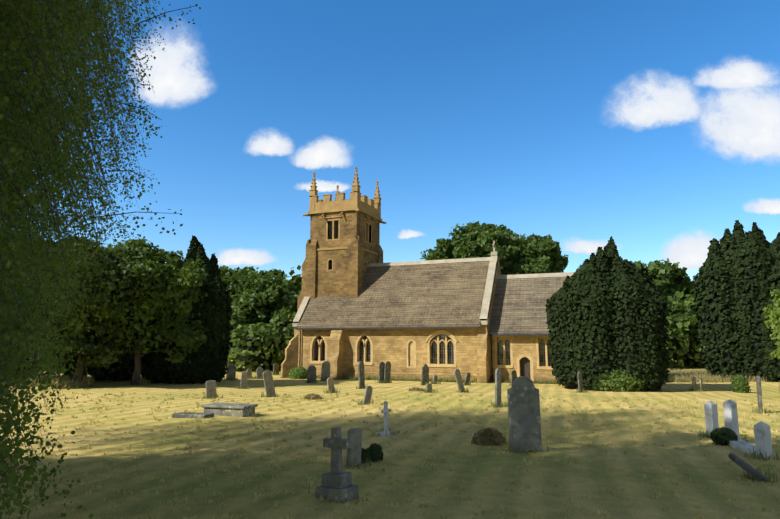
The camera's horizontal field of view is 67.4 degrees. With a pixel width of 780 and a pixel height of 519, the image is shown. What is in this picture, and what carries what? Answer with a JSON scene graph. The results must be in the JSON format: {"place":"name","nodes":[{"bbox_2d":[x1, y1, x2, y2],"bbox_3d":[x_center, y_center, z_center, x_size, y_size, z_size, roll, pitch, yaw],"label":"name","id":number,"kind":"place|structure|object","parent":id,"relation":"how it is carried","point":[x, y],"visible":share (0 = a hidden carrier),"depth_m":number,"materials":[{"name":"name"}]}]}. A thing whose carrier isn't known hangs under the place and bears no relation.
{"place":"outdoors","nodes":[
{"label":"outdoors","id":0,"kind":"place"},
{"bbox_2d":[310,199,379,296],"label":"tower walls","id":1,"kind":"structure","parent":0,"point":[334,281],"depth_m":41.36,"materials":[{"name":"beige stone"}]},
{"bbox_2d":[303,167,386,254],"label":"tower dressings","id":2,"kind":"structure","parent":1,"relation":"on","point":[357,201],"depth_m":42.07,"materials":[{"name":"beige stone"}]},
{"bbox_2d":[324,216,373,270],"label":"window surround","id":3,"kind":"object","parent":1,"relation":"attached to","point":[367,232],"visible":0.44,"depth_m":41.71,"materials":[{"name":"beige stone"}]},
{"bbox_2d":[329,221,369,269],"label":"louvres","id":4,"kind":"object","parent":1,"relation":"attached to","point":[336,229],"visible":0.21,"depth_m":41.79,"materials":[{"name":"black wood"}]},
{"bbox_2d":[0,359,779,518],"bbox_3d":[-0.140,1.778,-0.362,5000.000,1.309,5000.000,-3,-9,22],"label":"ground","id":5,"kind":"structure","parent":0,"point":[712,473],"depth_m":9.81,"materials":[{"name":"green plant"}]},
{"bbox_2d":[0,335,147,381],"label":"hedge","id":6,"kind":"object","parent":5,"relation":"on","point":[93,371],"depth_m":34.06,"materials":[{"name":"green plant"}]},
{"bbox_2d":[8,235,155,386],"bbox_3d":[-15.377,2.761,28.898,7.857,7.517,7.606,-3,-9,22],"label":"tree","id":7,"kind":"object","parent":5,"relation":"on","point":[92,353],"depth_m":27.19,"materials":[{"name":"green plant"}]},
{"bbox_2d":[0,0,200,518],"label":"birch tree","id":8,"kind":"object","parent":5,"relation":"on","point":[20,253],"depth_m":5.74,"materials":[{"name":"green plant"}]},
{"bbox_2d":[54,237,208,384],"bbox_3d":[-12.691,2.755,29.760,7.074,7.719,7.967,-3,-9,22],"label":"tree","id":9,"kind":"object","parent":5,"relation":"on","point":[164,291],"depth_m":28.70,"materials":[{"name":"green plant"}]},
{"bbox_2d":[141,235,232,383],"bbox_3d":[-11.179,2.815,33.063,5.469,8.402,4.919,-3,-9,22],"label":"yew tree","id":10,"kind":"object","parent":5,"relation":"on","point":[219,299],"depth_m":31.30,"materials":[{"name":"green plant"}]},
{"bbox_2d":[172,412,213,418],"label":"ledger slab","id":11,"kind":"structure","parent":5,"relation":"on","point":[189,415],"depth_m":15.17,"materials":[{"name":"grey stone"}]},
{"bbox_2d":[206,380,216,398],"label":"headstone","id":12,"kind":"object","parent":5,"relation":"on","point":[210,387],"visible":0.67,"depth_m":21.18,"materials":[{"name":"grey stone"}]},
{"bbox_2d":[201,403,257,416],"bbox_3d":[-4.367,4.133,15.912,1.360,0.370,0.700,-3,-8,18],"label":"chest tomb","id":13,"kind":"object","parent":5,"relation":"on","point":[234,409],"visible":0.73,"depth_m":15.68,"materials":[{"name":"grey stone"}]},
{"bbox_2d":[226,363,235,379],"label":"headstone","id":14,"kind":"object","parent":5,"relation":"on","point":[231,372],"visible":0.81,"depth_m":35.54,"materials":[{"name":"grey stone"}]},
{"bbox_2d":[219,265,259,328],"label":"tree","id":15,"kind":"object","parent":5,"relation":"on","point":[229,276],"visible":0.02,"depth_m":63.49,"materials":[{"name":"green plant"}]},
{"bbox_2d":[240,371,247,388],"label":"headstone","id":16,"kind":"object","parent":5,"relation":"on","point":[244,376],"visible":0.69,"depth_m":27.40,"materials":[{"name":"grey stone"}]},
{"bbox_2d":[247,369,251,378],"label":"headstone","id":17,"kind":"object","parent":5,"relation":"on","point":[249,371],"visible":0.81,"depth_m":37.80,"materials":[{"name":"grey stone"}]},
{"bbox_2d":[256,367,262,378],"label":"headstone","id":18,"kind":"object","parent":5,"relation":"on","point":[259,371],"visible":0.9,"depth_m":37.83,"materials":[{"name":"grey stone"}]},
{"bbox_2d":[230,268,301,367],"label":"tree","id":19,"kind":"object","parent":5,"relation":"on","point":[265,298],"depth_m":53.36,"materials":[{"name":"green plant"}]},
{"bbox_2d":[263,370,275,396],"bbox_3d":[-4.680,4.946,22.732,0.357,1.303,0.080,-9,-3,-27],"label":"headstone","id":20,"kind":"object","parent":5,"relation":"on","point":[268,382],"visible":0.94,"depth_m":22.70,"materials":[{"name":"grey stone"}]},
{"bbox_2d":[273,363,278,374],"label":"headstone","id":21,"kind":"object","parent":5,"relation":"on","point":[276,367],"visible":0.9,"depth_m":43.12,"materials":[{"name":"grey stone"}]},
{"bbox_2d":[286,265,300,279],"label":"tree","id":22,"kind":"object","parent":5,"relation":"on","point":[292,272],"depth_m":91.12,"materials":[{"name":"green plant"}]},
{"bbox_2d":[288,366,306,378],"bbox_3d":[-5.992,7.464,38.335,1.411,0.912,1.395,-3,-9,22],"label":"box shrub","id":23,"kind":"object","parent":5,"relation":"on","point":[298,372],"visible":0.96,"depth_m":37.87,"materials":[{"name":"green plant"}]},
{"bbox_2d":[307,365,315,382],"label":"headstone","id":24,"kind":"object","parent":5,"relation":"on","point":[311,372],"visible":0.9,"depth_m":32.53,"materials":[{"name":"grey stone"}]},
{"bbox_2d":[321,361,330,380],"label":"headstone","id":25,"kind":"object","parent":5,"relation":"on","point":[325,370],"visible":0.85,"depth_m":35.39,"materials":[{"name":"grey stone"}]},
{"bbox_2d":[327,377,335,392],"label":"headstone","id":26,"kind":"object","parent":5,"relation":"on","point":[330,383],"visible":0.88,"depth_m":25.08,"materials":[{"name":"grey stone"}]},
{"bbox_2d":[316,427,357,502],"bbox_3d":[-0.637,2.468,6.977,0.396,0.904,0.317,-7,-11,32],"label":"grave cross","id":27,"kind":"object","parent":5,"relation":"on","point":[336,479],"visible":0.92,"depth_m":6.90,"materials":[{"name":"grey stone"}]},
{"bbox_2d":[297,236,382,310],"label":"buttresses","id":28,"kind":"structure","parent":5,"relation":"on","point":[354,265],"depth_m":41.12,"materials":[{"name":"beige stone"}]},
{"bbox_2d":[346,428,361,467],"bbox_3d":[-0.547,2.982,8.877,0.080,0.809,0.280,-6,-13,36],"label":"headstone","id":29,"kind":"object","parent":5,"relation":"on","point":[354,436],"visible":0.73,"depth_m":8.85,"materials":[{"name":"grey stone"}]},
{"bbox_2d":[358,361,364,388],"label":"headstone","id":30,"kind":"object","parent":5,"relation":"on","point":[361,374],"visible":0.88,"depth_m":28.70,"materials":[{"name":"grey stone"}]},
{"bbox_2d":[361,448,369,462],"bbox_3d":[-0.426,3.130,9.190,0.255,0.349,0.251,-3,-9,22],"label":"grave plant","id":31,"kind":"object","parent":5,"relation":"on","point":[365,453],"visible":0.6,"depth_m":9.13,"materials":[{"name":"green plant"}]},
{"bbox_2d":[363,386,372,404],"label":"headstone","id":32,"kind":"object","parent":5,"relation":"on","point":[368,394],"visible":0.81,"depth_m":19.60,"materials":[{"name":"grey stone"}]},
{"bbox_2d":[367,443,383,461],"bbox_3d":[-0.237,3.154,9.422,0.301,0.392,0.290,-3,-9,22],"label":"grave plant","id":33,"kind":"object","parent":5,"relation":"on","point":[374,449],"depth_m":9.36,"materials":[{"name":"green plant"}]},
{"bbox_2d":[379,362,384,382],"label":"headstone","id":34,"kind":"object","parent":5,"relation":"on","point":[381,369],"visible":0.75,"depth_m":33.41,"materials":[{"name":"grey stone"}]},
{"bbox_2d":[281,329,488,382],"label":"buttresses","id":35,"kind":"structure","parent":5,"relation":"on","point":[335,358],"depth_m":37.74,"materials":[{"name":"beige stone"}]},
{"bbox_2d":[376,401,394,436],"bbox_3d":[-0.090,3.443,12.490,0.240,0.800,0.400,-5,-9,31],"label":"white grave cross","id":36,"kind":"object","parent":5,"relation":"on","point":[385,410],"visible":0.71,"depth_m":12.46,"materials":[{"name":"stone"}]},
{"bbox_2d":[384,361,390,382],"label":"headstone","id":37,"kind":"object","parent":5,"relation":"on","point":[387,372],"visible":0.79,"depth_m":33.50,"materials":[{"name":"grey stone"}]},
{"bbox_2d":[2,368,779,392],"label":"long dry grass","id":38,"kind":"structure","parent":5,"relation":"on","point":[677,375],"depth_m":35.08,"materials":[{"name":"plant"}]},
{"bbox_2d":[294,262,499,382],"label":"nave walls","id":39,"kind":"structure","parent":5,"relation":"on","point":[390,345],"depth_m":36.89,"materials":[{"name":"beige stone"}]},
{"bbox_2d":[297,261,489,327],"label":"church roof","id":40,"kind":"structure","parent":39,"relation":"on","point":[438,295],"depth_m":38.58,"materials":[{"name":"grey stone"}]},
{"bbox_2d":[294,258,499,327],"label":"gable parapets","id":41,"kind":"object","parent":39,"relation":"on","point":[491,295],"visible":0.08,"depth_m":38.75,"materials":[{"name":"beige stone"}]},
{"bbox_2d":[296,326,548,380],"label":"gutters and downpipes","id":42,"kind":"object","parent":39,"relation":"attached to","point":[300,329],"visible":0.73,"depth_m":36.05,"materials":[{"name":"grey metal"}]},
{"bbox_2d":[309,330,555,382],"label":"window surrounds","id":43,"kind":"object","parent":39,"relation":"attached to","point":[454,341],"depth_m":35.89,"materials":[{"name":"beige stone"}]},
{"bbox_2d":[314,334,551,365],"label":"window glazing","id":44,"kind":"structure","parent":43,"relation":"in","point":[451,352],"depth_m":36.11,"materials":[{"name":"black glass"}]},
{"bbox_2d":[292,241,573,326],"bbox_3d":[4.057,1.944,39.826,20.120,6.125,7.320,-3,-9,22],"label":"roof coping","id":45,"kind":"object","parent":39,"relation":"on","point":[484,317],"visible":0.35,"depth_m":38.45,"materials":[{"name":"stone"}]},
{"bbox_2d":[421,364,428,384],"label":"headstone","id":46,"kind":"object","parent":5,"relation":"on","point":[425,373],"visible":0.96,"depth_m":31.61,"materials":[{"name":"grey stone"}]},
{"bbox_2d":[426,383,431,392],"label":"headstone","id":47,"kind":"object","parent":5,"relation":"on","point":[428,387],"visible":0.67,"depth_m":25.22,"materials":[{"name":"grey stone"}]},
{"bbox_2d":[316,371,556,382],"bbox_3d":[3.051,7.433,35.996,19.600,0.920,0.810,-3,-9,22],"label":"plinth course","id":48,"kind":"object","parent":5,"relation":"on","point":[407,376],"visible":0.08,"depth_m":36.05,"materials":[{"name":"brown stone"}]},
{"bbox_2d":[454,369,463,391],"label":"headstone","id":49,"kind":"object","parent":5,"relation":"on","point":[459,381],"visible":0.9,"depth_m":25.49,"materials":[{"name":"grey stone"}]},
{"bbox_2d":[224,306,704,371],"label":"trees","id":50,"kind":"object","parent":5,"relation":"on","point":[242,329],"depth_m":49.24,"materials":[{"name":"green plant"}]},
{"bbox_2d":[464,373,470,384],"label":"headstone","id":51,"kind":"object","parent":5,"relation":"on","point":[467,378],"visible":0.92,"depth_m":31.88,"materials":[{"name":"grey stone"}]},
{"bbox_2d":[477,428,504,444],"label":"grass tufts","id":52,"kind":"object","parent":5,"relation":"on","point":[480,437],"depth_m":11.03,"materials":[{"name":"green plant"}]},
{"bbox_2d":[472,427,505,445],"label":"dirt mound","id":53,"kind":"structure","parent":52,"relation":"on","point":[488,437],"depth_m":11.02,"materials":[{"name":"brown soil"}]},
{"bbox_2d":[420,221,568,274],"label":"oak tree","id":54,"kind":"object","parent":5,"relation":"on","point":[531,254],"visible":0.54,"depth_m":58.13,"materials":[{"name":"green plant"}]},
{"bbox_2d":[495,369,500,406],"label":"headstone","id":55,"kind":"object","parent":5,"relation":"on","point":[498,387],"visible":0.85,"depth_m":19.17,"materials":[{"name":"grey stone"}]},
{"bbox_2d":[511,370,516,383],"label":"headstone","id":56,"kind":"object","parent":5,"relation":"on","point":[513,374],"visible":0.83,"depth_m":32.15,"materials":[{"name":"grey stone"}]},
{"bbox_2d":[490,336,552,375],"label":"chancel walls","id":57,"kind":"structure","parent":5,"relation":"on","point":[523,345],"depth_m":34.78,"materials":[{"name":"beige stone"}]},
{"bbox_2d":[520,357,530,378],"bbox_3d":[8.069,6.555,34.778,0.620,1.520,0.001,-3,-9,22],"label":"priest door","id":58,"kind":"structure","parent":57,"relation":"attached to","point":[525,366],"depth_m":34.81,"materials":[{"name":"brown wood"}]},
{"bbox_2d":[489,276,570,333],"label":"chancel roof","id":59,"kind":"structure","parent":57,"relation":"on","point":[519,307],"depth_m":36.21,"materials":[{"name":"grey stone"}]},
{"bbox_2d":[507,376,541,451],"bbox_3d":[2.387,2.862,10.387,0.565,1.548,0.110,1,-10,-7],"label":"headstone","id":60,"kind":"object","parent":5,"relation":"on","point":[524,418],"visible":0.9,"depth_m":10.35,"materials":[{"name":"grey stone"}]},
{"bbox_2d":[577,372,582,391],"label":"headstone","id":61,"kind":"object","parent":5,"relation":"on","point":[579,378],"visible":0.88,"depth_m":26.82,"materials":[{"name":"grey stone"}]},
{"bbox_2d":[545,236,670,391],"bbox_3d":[10.840,2.648,29.645,5.942,7.814,5.382,-3,-9,22],"label":"yew tree","id":62,"kind":"object","parent":5,"relation":"on","point":[611,276],"depth_m":27.56,"materials":[{"name":"green plant"}]},
{"bbox_2d":[590,366,646,391],"bbox_3d":[10.720,5.641,27.698,2.830,1.338,2.113,-3,-9,22],"label":"bush","id":63,"kind":"object","parent":5,"relation":"on","point":[618,381],"visible":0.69,"depth_m":26.86,"materials":[{"name":"green plant"}]},
{"bbox_2d":[631,258,695,304],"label":"tree","id":64,"kind":"object","parent":5,"relation":"on","point":[667,278],"visible":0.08,"depth_m":82.78,"materials":[{"name":"green plant"}]},
{"bbox_2d":[666,297,698,366],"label":"tree","id":65,"kind":"object","parent":5,"relation":"on","point":[685,314],"depth_m":54.38,"materials":[{"name":"green plant"}]},
{"bbox_2d":[679,279,696,298],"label":"tree","id":66,"kind":"object","parent":5,"relation":"on","point":[690,288],"depth_m":84.07,"materials":[{"name":"green plant"}]},
{"bbox_2d":[692,377,696,390],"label":"headstone","id":67,"kind":"object","parent":5,"relation":"on","point":[694,385],"visible":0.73,"depth_m":27.76,"materials":[{"name":"grey stone"}]},
{"bbox_2d":[699,378,702,389],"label":"headstone","id":68,"kind":"object","parent":5,"relation":"on","point":[700,382],"visible":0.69,"depth_m":27.76,"materials":[{"name":"grey stone"}]},
{"bbox_2d":[704,401,718,435],"bbox_3d":[6.742,3.402,12.251,0.170,0.879,0.170,4,-9,-24],"label":"headstone","id":69,"kind":"object","parent":5,"relation":"on","point":[711,414],"visible":0.74,"depth_m":12.21,"materials":[{"name":"white stone"}]},
{"bbox_2d":[709,427,737,444],"bbox_3d":[6.381,3.425,11.191,0.503,0.438,0.468,-3,-9,22],"label":"bush","id":70,"kind":"object","parent":5,"relation":"on","point":[722,435],"depth_m":11.08,"materials":[{"name":"green plant"}]},
{"bbox_2d":[723,399,739,437],"bbox_3d":[6.703,3.236,11.484,0.170,0.970,0.170,4,-9,-24],"label":"headstone","id":71,"kind":"object","parent":5,"relation":"on","point":[730,414],"visible":0.74,"depth_m":11.45,"materials":[{"name":"white stone"}]},
{"bbox_2d":[692,220,779,381],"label":"yew tree","id":72,"kind":"object","parent":5,"relation":"on","point":[766,260],"depth_m":36.22,"materials":[{"name":"green plant"}]},
{"bbox_2d":[731,373,749,392],"bbox_3d":[16.491,5.878,27.565,0.788,1.006,0.774,-3,-9,22],"label":"bush","id":73,"kind":"object","parent":5,"relation":"on","point":[740,383],"visible":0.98,"depth_m":27.34,"materials":[{"name":"green plant"}]},
{"bbox_2d":[727,438,755,454],"bbox_3d":[6.521,3.512,11.025,0.272,0.222,2.457,-2,-8,14],"label":"gravestone","id":74,"kind":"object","parent":5,"relation":"on","point":[741,445],"depth_m":10.54,"materials":[{"name":"white stone"}]},
{"bbox_2d":[728,453,767,481],"bbox_3d":[5.169,3.014,8.423,0.598,0.070,0.280,39,12,28],"label":"fallen headstone","id":75,"kind":"object","parent":5,"relation":"on","point":[743,464],"visible":0.94,"depth_m":8.35,"materials":[{"name":"grey stone"}]},
{"bbox_2d":[756,376,762,412],"bbox_3d":[11.302,4.250,17.881,0.080,1.390,0.334,-3,-2,23],"label":"headstone","id":76,"kind":"object","parent":5,"relation":"on","point":[759,392],"visible":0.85,"depth_m":17.75,"materials":[{"name":"grey stone"}]},
{"bbox_2d":[754,421,772,458],"bbox_3d":[6.300,3.114,9.870,0.170,0.748,0.170,4,-9,-24],"label":"headstone","id":77,"kind":"object","parent":5,"relation":"on","point":[762,435],"visible":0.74,"depth_m":9.82,"materials":[{"name":"white stone"}]},
{"bbox_2d":[762,289,779,358],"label":"tree","id":78,"kind":"object","parent":5,"relation":"on","point":[773,316],"visible":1,"depth_m":24.50,"materials":[{"name":"green plant"}]},
{"bbox_2d":[0,0,779,280],"label":"sky","id":79,"kind":"structure","parent":0,"point":[651,126],"materials":[{"name":"blue"}]},
{"bbox_3d":[-2.858,5.139,21.735,0.623,0.204,0.529,0,-8,1],"label":"grass heap","id":80,"kind":"object","parent":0,"visible":0},
{"bbox_2d":[304,393,321,399],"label":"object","id":81,"kind":"structure","parent":80,"relation":"on","point":[312,398],"depth_m":21.58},
{"bbox_3d":[1.173,5.909,26.386,0.654,0.139,0.537,0,-8,1],"label":"grass heap","id":82,"kind":"object","parent":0,"visible":0},
{"bbox_2d":[409,388,424,390],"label":"grave slab","id":83,"kind":"structure","parent":82,"relation":"on","point":[415,389],"depth_m":26.22,"materials":[{"name":"grey stone"}]}
]}

